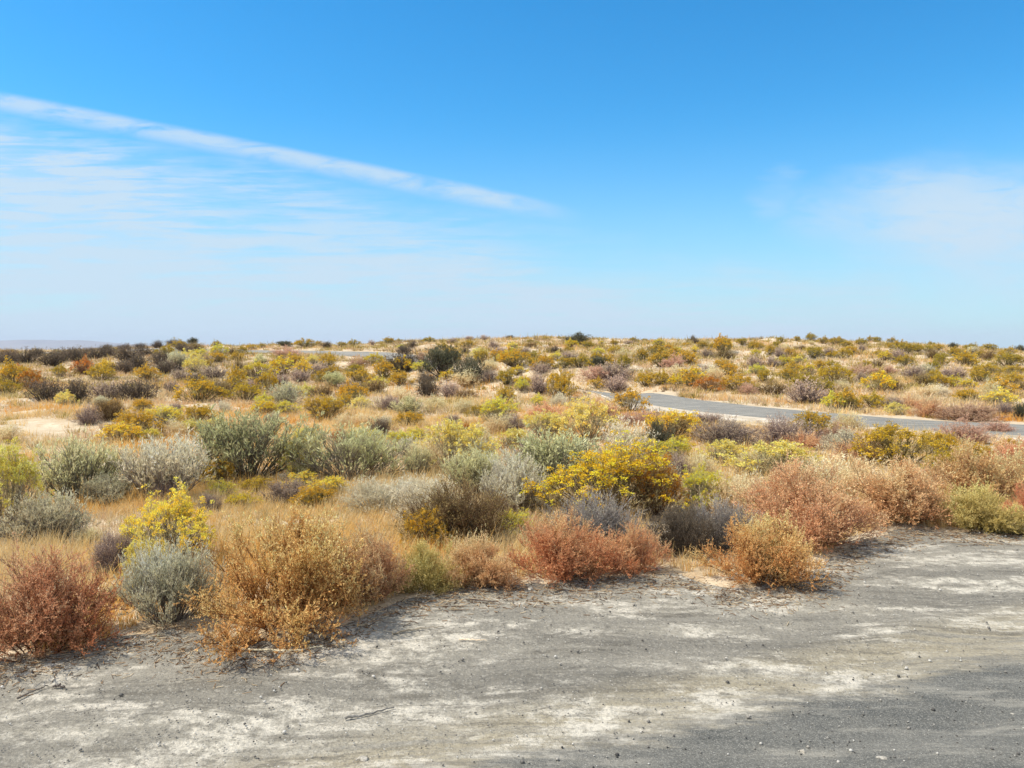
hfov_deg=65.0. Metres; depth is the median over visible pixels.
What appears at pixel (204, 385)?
rabbitbrush shrub
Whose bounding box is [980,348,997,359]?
twiggy shrub
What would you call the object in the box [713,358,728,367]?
rabbitbrush shrub
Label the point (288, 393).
sagebrush shrub
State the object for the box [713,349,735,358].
twiggy shrub
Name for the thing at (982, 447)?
rabbitbrush shrub
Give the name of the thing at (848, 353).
rabbitbrush shrub
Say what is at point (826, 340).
rabbitbrush shrub
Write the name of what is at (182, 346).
twiggy shrub
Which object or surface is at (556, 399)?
dry shrub
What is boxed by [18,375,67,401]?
twiggy shrub
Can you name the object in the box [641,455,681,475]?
sagebrush shrub
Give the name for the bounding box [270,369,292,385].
twiggy shrub
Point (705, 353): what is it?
twiggy shrub
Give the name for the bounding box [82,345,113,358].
twiggy shrub
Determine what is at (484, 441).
sagebrush shrub
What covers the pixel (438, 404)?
dry shrub
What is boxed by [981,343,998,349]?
rabbitbrush shrub
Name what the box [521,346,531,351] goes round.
twiggy shrub
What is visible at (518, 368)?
rabbitbrush shrub
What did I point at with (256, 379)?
twiggy shrub
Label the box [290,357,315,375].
rabbitbrush shrub
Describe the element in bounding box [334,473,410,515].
dry shrub
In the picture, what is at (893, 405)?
rabbitbrush shrub
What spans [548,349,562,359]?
rabbitbrush shrub
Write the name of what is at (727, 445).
rabbitbrush shrub
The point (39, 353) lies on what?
twiggy shrub
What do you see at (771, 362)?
twiggy shrub
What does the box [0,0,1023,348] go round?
sky
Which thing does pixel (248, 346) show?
rabbitbrush shrub
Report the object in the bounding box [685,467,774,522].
dry shrub
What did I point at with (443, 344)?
rabbitbrush shrub
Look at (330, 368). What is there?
rabbitbrush shrub
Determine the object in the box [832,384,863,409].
rabbitbrush shrub
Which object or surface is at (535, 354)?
rabbitbrush shrub
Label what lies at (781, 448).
rabbitbrush shrub
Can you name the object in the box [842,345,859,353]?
rabbitbrush shrub
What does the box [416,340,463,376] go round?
sagebrush shrub
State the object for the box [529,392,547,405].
rabbitbrush shrub
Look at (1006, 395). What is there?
rabbitbrush shrub
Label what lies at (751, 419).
road verge
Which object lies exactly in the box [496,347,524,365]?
rabbitbrush shrub
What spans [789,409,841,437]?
rabbitbrush shrub
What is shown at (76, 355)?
twiggy shrub
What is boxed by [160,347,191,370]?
sagebrush shrub
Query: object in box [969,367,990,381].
rabbitbrush shrub
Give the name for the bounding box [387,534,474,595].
tumbleweed plant
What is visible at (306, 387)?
rabbitbrush shrub
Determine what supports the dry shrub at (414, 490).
on the ground at (52, 426)
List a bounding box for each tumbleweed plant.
[0,531,132,661]
[173,496,382,664]
[269,346,303,355]
[327,513,416,609]
[346,355,368,368]
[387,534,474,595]
[413,351,428,361]
[439,524,528,591]
[487,503,637,588]
[526,396,564,416]
[569,393,625,417]
[576,366,609,380]
[600,519,674,575]
[610,408,664,426]
[658,350,685,368]
[684,506,833,595]
[730,444,890,553]
[736,382,758,394]
[750,459,833,506]
[778,427,825,450]
[810,451,960,532]
[814,417,861,440]
[830,430,886,462]
[848,361,877,374]
[869,364,898,373]
[899,390,924,408]
[905,393,946,417]
[908,459,950,490]
[919,434,1023,498]
[928,400,1009,422]
[931,411,1001,443]
[977,415,1017,432]
[985,431,1023,464]
[991,437,1023,495]
[996,480,1023,514]
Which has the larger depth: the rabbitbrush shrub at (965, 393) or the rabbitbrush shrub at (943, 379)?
the rabbitbrush shrub at (943, 379)
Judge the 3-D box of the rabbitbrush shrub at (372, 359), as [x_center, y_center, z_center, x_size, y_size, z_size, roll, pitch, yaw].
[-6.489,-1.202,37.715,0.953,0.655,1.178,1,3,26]
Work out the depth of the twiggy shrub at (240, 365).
38.18 m
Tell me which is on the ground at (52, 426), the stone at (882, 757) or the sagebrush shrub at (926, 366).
the sagebrush shrub at (926, 366)
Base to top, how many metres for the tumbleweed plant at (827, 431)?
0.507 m
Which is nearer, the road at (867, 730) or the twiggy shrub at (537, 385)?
the road at (867, 730)
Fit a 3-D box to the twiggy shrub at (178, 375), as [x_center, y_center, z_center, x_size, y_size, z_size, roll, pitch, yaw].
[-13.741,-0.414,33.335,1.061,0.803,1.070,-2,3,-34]
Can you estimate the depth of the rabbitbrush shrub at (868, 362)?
37.78 m
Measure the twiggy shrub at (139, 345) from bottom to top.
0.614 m
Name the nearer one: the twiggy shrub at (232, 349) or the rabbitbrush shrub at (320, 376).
the rabbitbrush shrub at (320, 376)
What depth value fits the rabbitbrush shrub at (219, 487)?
8.98 m
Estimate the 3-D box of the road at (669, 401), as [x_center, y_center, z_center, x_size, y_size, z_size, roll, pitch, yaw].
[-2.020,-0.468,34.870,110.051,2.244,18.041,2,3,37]
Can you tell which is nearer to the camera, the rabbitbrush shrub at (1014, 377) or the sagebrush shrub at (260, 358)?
the rabbitbrush shrub at (1014, 377)
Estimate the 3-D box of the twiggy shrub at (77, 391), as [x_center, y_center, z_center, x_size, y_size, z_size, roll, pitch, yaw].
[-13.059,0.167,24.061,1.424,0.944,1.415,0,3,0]
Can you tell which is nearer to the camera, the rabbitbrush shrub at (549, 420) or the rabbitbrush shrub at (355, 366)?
the rabbitbrush shrub at (549, 420)
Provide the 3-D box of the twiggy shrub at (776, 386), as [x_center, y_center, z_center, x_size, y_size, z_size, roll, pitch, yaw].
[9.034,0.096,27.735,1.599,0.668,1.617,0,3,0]
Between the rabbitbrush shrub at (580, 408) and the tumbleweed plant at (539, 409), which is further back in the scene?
the tumbleweed plant at (539, 409)
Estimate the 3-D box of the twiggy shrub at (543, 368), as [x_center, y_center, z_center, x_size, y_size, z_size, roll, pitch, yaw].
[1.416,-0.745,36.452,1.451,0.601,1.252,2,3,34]
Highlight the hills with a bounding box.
[0,340,150,348]
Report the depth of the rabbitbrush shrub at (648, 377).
31.02 m
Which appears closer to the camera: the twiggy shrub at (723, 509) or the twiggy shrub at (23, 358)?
the twiggy shrub at (723, 509)
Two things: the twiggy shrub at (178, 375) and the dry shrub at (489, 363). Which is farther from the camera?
the dry shrub at (489, 363)
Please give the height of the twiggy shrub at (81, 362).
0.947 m
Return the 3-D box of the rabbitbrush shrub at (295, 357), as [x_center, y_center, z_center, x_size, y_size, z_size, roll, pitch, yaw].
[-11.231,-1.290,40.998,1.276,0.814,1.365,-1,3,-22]
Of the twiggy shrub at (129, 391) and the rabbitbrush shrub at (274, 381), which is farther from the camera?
the rabbitbrush shrub at (274, 381)
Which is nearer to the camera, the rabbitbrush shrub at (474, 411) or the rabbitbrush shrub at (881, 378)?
the rabbitbrush shrub at (474, 411)
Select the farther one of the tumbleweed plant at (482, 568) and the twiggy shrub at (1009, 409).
the twiggy shrub at (1009, 409)
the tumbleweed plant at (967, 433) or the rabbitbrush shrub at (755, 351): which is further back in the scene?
the rabbitbrush shrub at (755, 351)
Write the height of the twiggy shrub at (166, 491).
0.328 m
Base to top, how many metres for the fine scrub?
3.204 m
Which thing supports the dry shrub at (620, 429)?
on the ground at (52, 426)
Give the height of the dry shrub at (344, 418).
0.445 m
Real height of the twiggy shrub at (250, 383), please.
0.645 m
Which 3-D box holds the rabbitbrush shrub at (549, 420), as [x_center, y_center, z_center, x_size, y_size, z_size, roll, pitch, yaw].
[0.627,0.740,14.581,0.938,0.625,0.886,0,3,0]
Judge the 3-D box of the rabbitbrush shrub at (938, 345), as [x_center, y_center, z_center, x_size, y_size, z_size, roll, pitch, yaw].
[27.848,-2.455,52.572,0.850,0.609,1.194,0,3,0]
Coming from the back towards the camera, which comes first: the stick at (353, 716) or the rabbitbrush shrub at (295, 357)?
the rabbitbrush shrub at (295, 357)
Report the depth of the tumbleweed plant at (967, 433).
13.60 m
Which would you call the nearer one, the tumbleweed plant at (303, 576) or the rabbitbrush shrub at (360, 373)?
the tumbleweed plant at (303, 576)
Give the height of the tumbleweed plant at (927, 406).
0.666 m
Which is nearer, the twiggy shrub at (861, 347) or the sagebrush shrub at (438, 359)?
the sagebrush shrub at (438, 359)
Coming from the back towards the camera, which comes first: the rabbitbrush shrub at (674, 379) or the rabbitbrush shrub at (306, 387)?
the rabbitbrush shrub at (674, 379)
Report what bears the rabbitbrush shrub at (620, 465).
on the ground at (52, 426)
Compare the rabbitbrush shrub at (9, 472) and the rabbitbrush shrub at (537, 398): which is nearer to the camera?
the rabbitbrush shrub at (9, 472)
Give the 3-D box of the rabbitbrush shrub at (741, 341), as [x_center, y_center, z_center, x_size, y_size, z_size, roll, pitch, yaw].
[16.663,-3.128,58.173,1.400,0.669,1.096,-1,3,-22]
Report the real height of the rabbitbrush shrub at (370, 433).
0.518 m
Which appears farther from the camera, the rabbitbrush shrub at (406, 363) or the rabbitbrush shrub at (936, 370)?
the rabbitbrush shrub at (406, 363)
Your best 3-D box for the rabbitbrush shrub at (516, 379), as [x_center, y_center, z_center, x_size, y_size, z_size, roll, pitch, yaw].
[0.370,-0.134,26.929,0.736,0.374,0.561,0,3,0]
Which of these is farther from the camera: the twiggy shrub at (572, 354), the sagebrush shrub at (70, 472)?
the twiggy shrub at (572, 354)
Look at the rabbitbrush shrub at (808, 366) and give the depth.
34.78 m
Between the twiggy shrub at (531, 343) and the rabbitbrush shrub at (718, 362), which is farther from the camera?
the twiggy shrub at (531, 343)
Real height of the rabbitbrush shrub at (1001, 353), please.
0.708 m
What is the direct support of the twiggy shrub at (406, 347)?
on the ground at (52, 426)
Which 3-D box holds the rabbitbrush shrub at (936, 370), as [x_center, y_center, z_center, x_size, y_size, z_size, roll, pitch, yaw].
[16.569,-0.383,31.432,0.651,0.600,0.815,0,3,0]
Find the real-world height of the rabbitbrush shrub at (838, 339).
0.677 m
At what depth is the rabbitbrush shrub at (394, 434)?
13.27 m
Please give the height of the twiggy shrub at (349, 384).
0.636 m
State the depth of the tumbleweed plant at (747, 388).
27.28 m
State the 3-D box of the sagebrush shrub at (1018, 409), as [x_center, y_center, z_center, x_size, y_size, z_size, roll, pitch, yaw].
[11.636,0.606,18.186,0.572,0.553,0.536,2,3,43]
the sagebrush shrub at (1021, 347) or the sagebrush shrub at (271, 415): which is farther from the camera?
the sagebrush shrub at (1021, 347)
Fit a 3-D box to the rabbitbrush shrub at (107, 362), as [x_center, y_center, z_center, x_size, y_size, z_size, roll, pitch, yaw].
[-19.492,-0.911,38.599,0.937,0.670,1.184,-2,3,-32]
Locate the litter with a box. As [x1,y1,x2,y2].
[0,523,1023,695]
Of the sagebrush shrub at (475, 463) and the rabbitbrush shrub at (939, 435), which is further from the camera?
the rabbitbrush shrub at (939, 435)
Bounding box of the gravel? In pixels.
[0,526,1023,767]
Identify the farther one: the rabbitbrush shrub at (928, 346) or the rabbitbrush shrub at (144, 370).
the rabbitbrush shrub at (928, 346)
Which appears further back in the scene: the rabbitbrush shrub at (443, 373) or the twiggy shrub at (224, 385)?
the rabbitbrush shrub at (443, 373)
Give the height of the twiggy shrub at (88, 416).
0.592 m
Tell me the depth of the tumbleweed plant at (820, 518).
6.55 m
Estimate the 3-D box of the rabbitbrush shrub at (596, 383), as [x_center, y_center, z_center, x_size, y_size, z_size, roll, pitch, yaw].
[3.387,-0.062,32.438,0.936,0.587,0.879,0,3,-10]
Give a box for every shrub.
[0,348,19,354]
[0,348,20,364]
[0,355,41,383]
[0,377,25,395]
[0,423,27,442]
[0,435,64,533]
[0,486,100,544]
[2,487,49,505]
[10,346,41,363]
[13,453,38,473]
[15,366,45,388]
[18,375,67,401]
[27,347,46,356]
[27,423,138,498]
[31,347,68,365]
[36,346,74,361]
[50,363,70,376]
[53,374,95,402]
[54,389,78,403]
[64,344,94,361]
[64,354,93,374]
[66,403,104,425]
[71,470,134,504]
[71,525,119,547]
[72,356,95,372]
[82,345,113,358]
[83,361,122,380]
[84,374,126,398]
[87,392,131,422]
[87,523,137,575]
[89,394,110,405]
[91,421,145,443]
[95,581,127,600]
[97,344,114,348]
[98,345,118,356]
[98,359,115,367]
[103,375,172,400]
[103,404,166,436]
[105,423,218,499]
[107,533,232,635]
[108,343,148,360]
[109,356,137,373]
[116,476,216,559]
[118,351,156,368]
[119,524,172,592]
[130,396,154,411]
[131,342,148,348]
[132,361,166,379]
[134,345,158,355]
[135,427,163,441]
[144,404,184,425]
[144,481,178,502]
[147,340,164,347]
[148,348,169,363]
[150,357,181,373]
[153,344,174,354]
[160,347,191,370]
[160,416,186,438]
[161,378,177,391]
[162,338,181,344]
[165,337,189,348]
[166,364,191,380]
[169,400,183,411]
[171,370,223,402]
[173,402,327,482]
[174,341,198,353]
[178,348,203,364]
[178,402,218,421]
[179,417,204,434]
[182,354,209,371]
[182,371,214,383]
[186,337,198,343]
[187,342,206,349]
[187,353,217,363]
[188,458,243,485]
[193,347,209,356]
[194,362,229,377]
[195,457,234,487]
[196,490,225,511]
[202,418,224,428]
[204,477,240,496]
[205,348,227,361]
[205,357,216,366]
[208,342,229,353]
[211,339,222,346]
[211,378,236,396]
[214,398,235,412]
[220,377,261,400]
[224,361,246,387]
[224,490,263,508]
[226,346,239,354]
[228,349,245,360]
[228,414,262,424]
[231,356,244,369]
[237,345,249,352]
[238,359,273,377]
[238,475,273,495]
[241,380,259,392]
[245,343,258,349]
[247,374,262,385]
[249,398,278,414]
[251,368,280,392]
[253,352,269,362]
[253,390,273,403]
[258,474,310,504]
[261,411,283,424]
[264,352,298,375]
[264,377,307,403]
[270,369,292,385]
[272,399,301,414]
[276,429,321,476]
[277,341,293,345]
[280,416,425,481]
[281,351,302,365]
[282,469,321,487]
[286,459,321,477]
[288,368,310,382]
[288,482,339,507]
[290,338,320,346]
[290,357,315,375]
[290,425,319,442]
[293,382,316,396]
[299,393,351,420]
[304,380,334,397]
[305,359,331,373]
[306,354,318,363]
[308,473,349,494]
[311,369,327,382]
[317,341,332,347]
[318,351,336,365]
[322,364,344,374]
[322,368,345,387]
[329,427,348,441]
[333,410,357,427]
[334,341,347,346]
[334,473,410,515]
[335,379,371,400]
[337,377,362,390]
[339,392,351,405]
[343,362,366,374]
[343,364,375,382]
[347,339,360,345]
[347,393,373,409]
[347,408,377,426]
[349,425,389,446]
[357,374,386,393]
[362,352,383,363]
[366,374,388,385]
[367,416,397,434]
[370,391,403,409]
[372,355,396,377]
[378,415,391,424]
[379,336,396,343]
[379,473,474,523]
[383,343,421,371]
[384,354,414,371]
[384,463,520,547]
[385,473,428,501]
[386,429,417,444]
[387,369,416,385]
[387,384,414,399]
[388,393,427,413]
[392,410,423,425]
[394,432,424,459]
[395,342,413,353]
[399,503,453,549]
[401,433,446,471]
[402,440,435,475]
[406,425,428,441]
[407,340,417,347]
[409,360,432,371]
[411,371,442,396]
[412,415,501,469]
[415,371,439,379]
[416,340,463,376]
[421,336,435,341]
[424,394,447,408]
[433,377,460,397]
[436,369,454,381]
[436,442,505,495]
[438,341,448,348]
[442,414,461,421]
[446,397,477,413]
[447,366,483,387]
[449,353,491,383]
[451,384,478,398]
[457,339,477,346]
[458,422,472,432]
[465,438,495,454]
[466,403,490,415]
[468,420,494,441]
[469,346,488,356]
[473,346,493,362]
[477,395,519,421]
[477,446,549,514]
[479,366,499,382]
[480,357,499,371]
[483,409,516,432]
[485,426,528,449]
[487,348,501,361]
[488,339,500,348]
[489,345,507,352]
[492,422,631,487]
[492,507,534,538]
[493,383,516,402]
[495,471,560,509]
[496,345,533,367]
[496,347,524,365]
[496,367,517,385]
[501,409,526,431]
[505,341,519,348]
[510,363,528,374]
[510,377,531,391]
[511,438,534,460]
[513,375,531,382]
[519,429,696,516]
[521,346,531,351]
[521,408,570,438]
[523,341,537,346]
[526,356,537,365]
[526,368,549,393]
[528,350,538,358]
[529,350,555,368]
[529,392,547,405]
[531,362,555,373]
[532,485,666,558]
[544,366,577,397]
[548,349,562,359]
[549,344,561,352]
[549,392,568,405]
[550,355,575,367]
[552,392,627,440]
[558,331,592,344]
[560,347,582,358]
[563,338,581,346]
[568,352,593,367]
[580,340,594,347]
[582,376,606,388]
[584,414,659,458]
[587,353,611,366]
[590,351,603,358]
[591,346,607,355]
[593,358,639,379]
[599,370,631,392]
[603,352,613,360]
[604,353,617,368]
[606,344,625,352]
[610,383,651,410]
[613,347,635,357]
[617,352,632,369]
[617,434,657,459]
[623,447,689,514]
[632,344,648,361]
[633,345,650,354]
[634,370,658,386]
[634,416,679,452]
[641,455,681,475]
[641,496,727,559]
[643,408,706,438]
[646,348,681,367]
[647,342,666,354]
[650,338,665,345]
[652,369,669,384]
[656,434,694,457]
[662,363,684,376]
[662,373,683,385]
[662,448,691,476]
[663,343,670,348]
[666,344,689,356]
[669,434,695,447]
[677,363,708,379]
[677,461,731,514]
[679,348,697,365]
[680,367,702,387]
[683,450,720,475]
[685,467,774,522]
[685,485,765,554]
[686,412,761,446]
[688,373,727,391]
[689,438,743,463]
[690,345,699,351]
[693,408,727,425]
[695,341,708,348]
[697,347,713,357]
[702,364,725,378]
[709,438,822,475]
[712,333,732,353]
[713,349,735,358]
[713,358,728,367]
[718,371,757,389]
[719,361,741,375]
[729,444,775,478]
[736,336,750,344]
[744,352,765,367]
[744,363,768,374]
[745,409,835,444]
[746,340,766,349]
[750,348,761,355]
[751,379,789,394]
[755,368,773,382]
[762,355,781,366]
[764,342,775,355]
[773,345,786,356]
[775,355,794,365]
[776,366,798,379]
[777,336,786,342]
[783,358,800,370]
[783,375,837,404]
[784,346,796,354]
[784,370,824,390]
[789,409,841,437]
[792,335,800,340]
[792,353,806,363]
[796,343,805,350]
[797,368,816,379]
[798,360,820,373]
[799,345,824,357]
[799,444,889,499]
[805,332,817,340]
[813,357,826,368]
[814,335,829,343]
[814,376,836,390]
[815,360,857,384]
[815,426,863,451]
[820,390,847,408]
[822,346,835,354]
[824,409,868,431]
[825,350,839,357]
[829,336,847,343]
[832,347,854,358]
[832,378,854,390]
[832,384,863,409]
[838,340,853,346]
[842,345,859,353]
[847,420,957,465]
[852,370,870,382]
[855,338,866,345]
[855,389,888,407]
[856,342,867,350]
[857,359,873,366]
[859,370,898,390]
[870,357,886,366]
[872,336,882,341]
[872,367,889,380]
[877,350,893,360]
[880,393,906,406]
[884,402,910,414]
[885,339,907,349]
[886,337,898,341]
[886,377,907,390]
[888,341,919,353]
[891,347,908,360]
[891,353,917,366]
[897,363,927,377]
[910,372,939,385]
[913,431,960,455]
[915,342,926,351]
[916,361,935,372]
[916,382,949,395]
[918,443,958,482]
[922,344,933,351]
[922,383,952,396]
[923,346,939,358]
[924,372,954,386]
[925,358,943,367]
[927,367,940,377]
[932,343,943,349]
[932,352,950,364]
[933,475,1023,535]
[939,362,970,377]
[942,373,964,386]
[946,342,958,348]
[946,346,966,355]
[951,347,979,365]
[951,387,982,401]
[955,443,997,460]
[957,378,977,387]
[962,342,983,349]
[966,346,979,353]
[968,361,1005,375]
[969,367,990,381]
[972,350,985,358]
[975,376,1003,401]
[977,376,1021,392]
[979,386,1020,405]
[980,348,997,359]
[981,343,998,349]
[988,351,1023,366]
[990,401,1014,415]
[992,350,1008,358]
[996,436,1016,449]
[998,364,1023,373]
[1000,371,1023,384]
[1002,346,1017,353]
[1009,379,1023,390]
[1011,402,1023,419]
[1013,345,1023,350]
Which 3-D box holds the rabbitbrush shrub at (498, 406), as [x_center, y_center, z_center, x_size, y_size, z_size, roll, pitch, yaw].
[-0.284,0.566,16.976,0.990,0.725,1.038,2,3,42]
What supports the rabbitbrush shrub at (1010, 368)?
on the ground at (52, 426)
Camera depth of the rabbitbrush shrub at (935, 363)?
36.16 m
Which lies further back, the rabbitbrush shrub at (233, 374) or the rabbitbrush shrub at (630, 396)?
the rabbitbrush shrub at (233, 374)
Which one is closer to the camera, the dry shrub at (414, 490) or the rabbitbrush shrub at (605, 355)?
the dry shrub at (414, 490)
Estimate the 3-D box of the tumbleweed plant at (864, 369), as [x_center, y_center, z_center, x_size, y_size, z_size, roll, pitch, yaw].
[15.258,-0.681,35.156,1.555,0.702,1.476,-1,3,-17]
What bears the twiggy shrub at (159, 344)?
on the ground at (52, 426)
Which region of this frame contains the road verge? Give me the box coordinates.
[158,348,1023,444]
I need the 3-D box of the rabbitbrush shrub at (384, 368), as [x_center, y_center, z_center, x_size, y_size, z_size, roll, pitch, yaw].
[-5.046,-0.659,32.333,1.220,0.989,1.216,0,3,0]
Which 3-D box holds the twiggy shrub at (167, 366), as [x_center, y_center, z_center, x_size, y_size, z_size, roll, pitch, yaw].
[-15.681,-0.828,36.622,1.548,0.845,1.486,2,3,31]
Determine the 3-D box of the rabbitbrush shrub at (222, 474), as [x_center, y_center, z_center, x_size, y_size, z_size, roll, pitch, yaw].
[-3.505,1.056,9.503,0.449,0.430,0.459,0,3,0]
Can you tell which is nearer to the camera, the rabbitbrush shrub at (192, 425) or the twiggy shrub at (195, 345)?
the rabbitbrush shrub at (192, 425)
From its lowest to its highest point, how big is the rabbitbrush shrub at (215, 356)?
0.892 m
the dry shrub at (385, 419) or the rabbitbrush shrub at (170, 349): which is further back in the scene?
the rabbitbrush shrub at (170, 349)
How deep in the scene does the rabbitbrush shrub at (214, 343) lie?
59.38 m
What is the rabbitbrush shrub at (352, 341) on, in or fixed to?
on the ground at (52, 426)
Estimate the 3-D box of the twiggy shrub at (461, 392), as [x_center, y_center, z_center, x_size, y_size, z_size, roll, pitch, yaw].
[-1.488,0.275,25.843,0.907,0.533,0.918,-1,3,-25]
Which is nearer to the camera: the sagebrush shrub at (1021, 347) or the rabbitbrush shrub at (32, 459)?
the rabbitbrush shrub at (32, 459)
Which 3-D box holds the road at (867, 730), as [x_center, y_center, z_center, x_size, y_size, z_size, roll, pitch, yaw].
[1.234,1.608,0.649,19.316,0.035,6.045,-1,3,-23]
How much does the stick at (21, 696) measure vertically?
0.014 m
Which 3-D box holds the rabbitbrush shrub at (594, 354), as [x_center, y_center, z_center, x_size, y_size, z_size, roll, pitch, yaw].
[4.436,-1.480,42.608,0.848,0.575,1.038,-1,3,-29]
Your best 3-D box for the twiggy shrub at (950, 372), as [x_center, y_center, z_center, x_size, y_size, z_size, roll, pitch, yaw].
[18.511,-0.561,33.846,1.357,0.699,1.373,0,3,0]
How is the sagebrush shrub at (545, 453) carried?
on the ground at (52, 426)
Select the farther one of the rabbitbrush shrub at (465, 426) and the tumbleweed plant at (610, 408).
the tumbleweed plant at (610, 408)
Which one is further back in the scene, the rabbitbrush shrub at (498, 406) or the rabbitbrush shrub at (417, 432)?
the rabbitbrush shrub at (498, 406)
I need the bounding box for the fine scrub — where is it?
[0,333,1023,458]
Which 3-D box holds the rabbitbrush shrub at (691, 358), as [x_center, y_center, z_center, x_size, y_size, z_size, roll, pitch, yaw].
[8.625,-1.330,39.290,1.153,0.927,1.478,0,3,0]
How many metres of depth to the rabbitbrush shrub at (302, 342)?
60.51 m
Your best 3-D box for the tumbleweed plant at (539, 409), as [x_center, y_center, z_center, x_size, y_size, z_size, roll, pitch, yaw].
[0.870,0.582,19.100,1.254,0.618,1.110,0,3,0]
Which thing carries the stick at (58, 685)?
on the road shoulder
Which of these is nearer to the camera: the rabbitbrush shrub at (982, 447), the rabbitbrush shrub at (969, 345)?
the rabbitbrush shrub at (982, 447)
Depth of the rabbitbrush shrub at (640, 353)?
42.43 m
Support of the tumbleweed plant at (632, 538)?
on the ground at (52, 426)
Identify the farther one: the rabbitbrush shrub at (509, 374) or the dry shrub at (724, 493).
the rabbitbrush shrub at (509, 374)
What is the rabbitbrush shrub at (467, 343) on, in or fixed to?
on the ground at (52, 426)
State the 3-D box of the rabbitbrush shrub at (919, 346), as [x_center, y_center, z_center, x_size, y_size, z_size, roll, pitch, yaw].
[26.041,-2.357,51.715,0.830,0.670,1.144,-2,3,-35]
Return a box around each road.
[47,348,1023,434]
[359,637,1023,767]
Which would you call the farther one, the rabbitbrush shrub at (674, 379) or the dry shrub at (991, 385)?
the rabbitbrush shrub at (674, 379)
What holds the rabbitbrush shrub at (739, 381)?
on the ground at (52, 426)
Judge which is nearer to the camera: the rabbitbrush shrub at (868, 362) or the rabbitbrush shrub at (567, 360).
the rabbitbrush shrub at (567, 360)
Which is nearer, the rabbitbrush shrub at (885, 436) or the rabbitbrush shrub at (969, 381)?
the rabbitbrush shrub at (885, 436)
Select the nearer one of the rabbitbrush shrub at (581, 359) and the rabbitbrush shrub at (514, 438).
the rabbitbrush shrub at (514, 438)
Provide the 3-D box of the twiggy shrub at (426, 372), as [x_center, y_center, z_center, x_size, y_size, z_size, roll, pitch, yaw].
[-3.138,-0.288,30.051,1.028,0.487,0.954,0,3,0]
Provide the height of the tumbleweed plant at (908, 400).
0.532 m
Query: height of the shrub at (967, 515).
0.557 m
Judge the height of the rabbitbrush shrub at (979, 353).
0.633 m
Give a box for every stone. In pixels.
[357,756,367,761]
[875,756,886,759]
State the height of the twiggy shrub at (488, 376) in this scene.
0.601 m
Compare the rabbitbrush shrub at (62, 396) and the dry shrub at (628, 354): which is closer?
the rabbitbrush shrub at (62, 396)
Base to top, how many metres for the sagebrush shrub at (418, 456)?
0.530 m
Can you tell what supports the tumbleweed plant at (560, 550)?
on the ground at (52, 426)
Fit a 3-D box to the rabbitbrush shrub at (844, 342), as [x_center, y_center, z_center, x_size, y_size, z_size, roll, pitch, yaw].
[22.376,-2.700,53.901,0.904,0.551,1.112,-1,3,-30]
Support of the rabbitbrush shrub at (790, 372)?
on the ground at (52, 426)
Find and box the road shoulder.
[0,525,1023,767]
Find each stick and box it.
[16,685,47,698]
[52,683,65,687]
[238,645,322,651]
[344,706,393,719]
[392,626,443,633]
[459,638,484,640]
[466,599,499,602]
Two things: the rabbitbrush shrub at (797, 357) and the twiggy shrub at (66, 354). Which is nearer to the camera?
the rabbitbrush shrub at (797, 357)
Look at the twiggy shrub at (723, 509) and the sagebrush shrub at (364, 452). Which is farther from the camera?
the sagebrush shrub at (364, 452)
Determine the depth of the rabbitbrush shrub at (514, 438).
13.08 m
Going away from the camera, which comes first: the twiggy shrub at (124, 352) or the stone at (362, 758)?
the stone at (362, 758)
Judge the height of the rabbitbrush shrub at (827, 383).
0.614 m
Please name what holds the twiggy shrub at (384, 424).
on the ground at (52, 426)
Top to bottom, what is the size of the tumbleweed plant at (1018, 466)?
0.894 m
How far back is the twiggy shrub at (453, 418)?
17.50 m
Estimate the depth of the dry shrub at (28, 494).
8.14 m
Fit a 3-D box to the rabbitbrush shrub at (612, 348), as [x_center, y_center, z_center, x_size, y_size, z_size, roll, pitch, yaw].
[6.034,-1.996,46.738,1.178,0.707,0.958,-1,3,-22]
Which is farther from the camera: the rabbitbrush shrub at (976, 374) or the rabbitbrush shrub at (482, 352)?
the rabbitbrush shrub at (482, 352)
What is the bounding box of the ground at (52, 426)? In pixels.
[0,338,1023,659]
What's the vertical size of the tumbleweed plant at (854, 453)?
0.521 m
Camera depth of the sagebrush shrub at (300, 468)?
9.84 m
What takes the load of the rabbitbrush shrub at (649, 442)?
on the ground at (52, 426)
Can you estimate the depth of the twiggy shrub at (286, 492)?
8.53 m
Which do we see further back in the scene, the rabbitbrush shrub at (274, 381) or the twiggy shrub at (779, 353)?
the twiggy shrub at (779, 353)
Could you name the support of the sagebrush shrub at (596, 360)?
on the ground at (52, 426)
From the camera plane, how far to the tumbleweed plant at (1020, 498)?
7.71 m
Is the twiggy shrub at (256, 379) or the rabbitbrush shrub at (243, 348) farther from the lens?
the rabbitbrush shrub at (243, 348)
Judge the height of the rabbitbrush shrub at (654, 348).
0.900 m
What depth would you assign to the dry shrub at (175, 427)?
14.92 m
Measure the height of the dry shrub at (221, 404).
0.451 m
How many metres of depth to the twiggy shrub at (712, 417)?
16.90 m
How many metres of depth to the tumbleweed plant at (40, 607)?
4.33 m
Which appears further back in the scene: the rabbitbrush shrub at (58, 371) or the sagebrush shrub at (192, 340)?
the sagebrush shrub at (192, 340)
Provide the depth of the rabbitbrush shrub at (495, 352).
42.39 m
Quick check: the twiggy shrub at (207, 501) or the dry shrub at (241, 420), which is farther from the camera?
the dry shrub at (241, 420)
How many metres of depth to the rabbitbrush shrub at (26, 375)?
29.94 m
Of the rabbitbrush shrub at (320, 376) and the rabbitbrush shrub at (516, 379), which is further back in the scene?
the rabbitbrush shrub at (320, 376)
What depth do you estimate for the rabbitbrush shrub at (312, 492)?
8.34 m

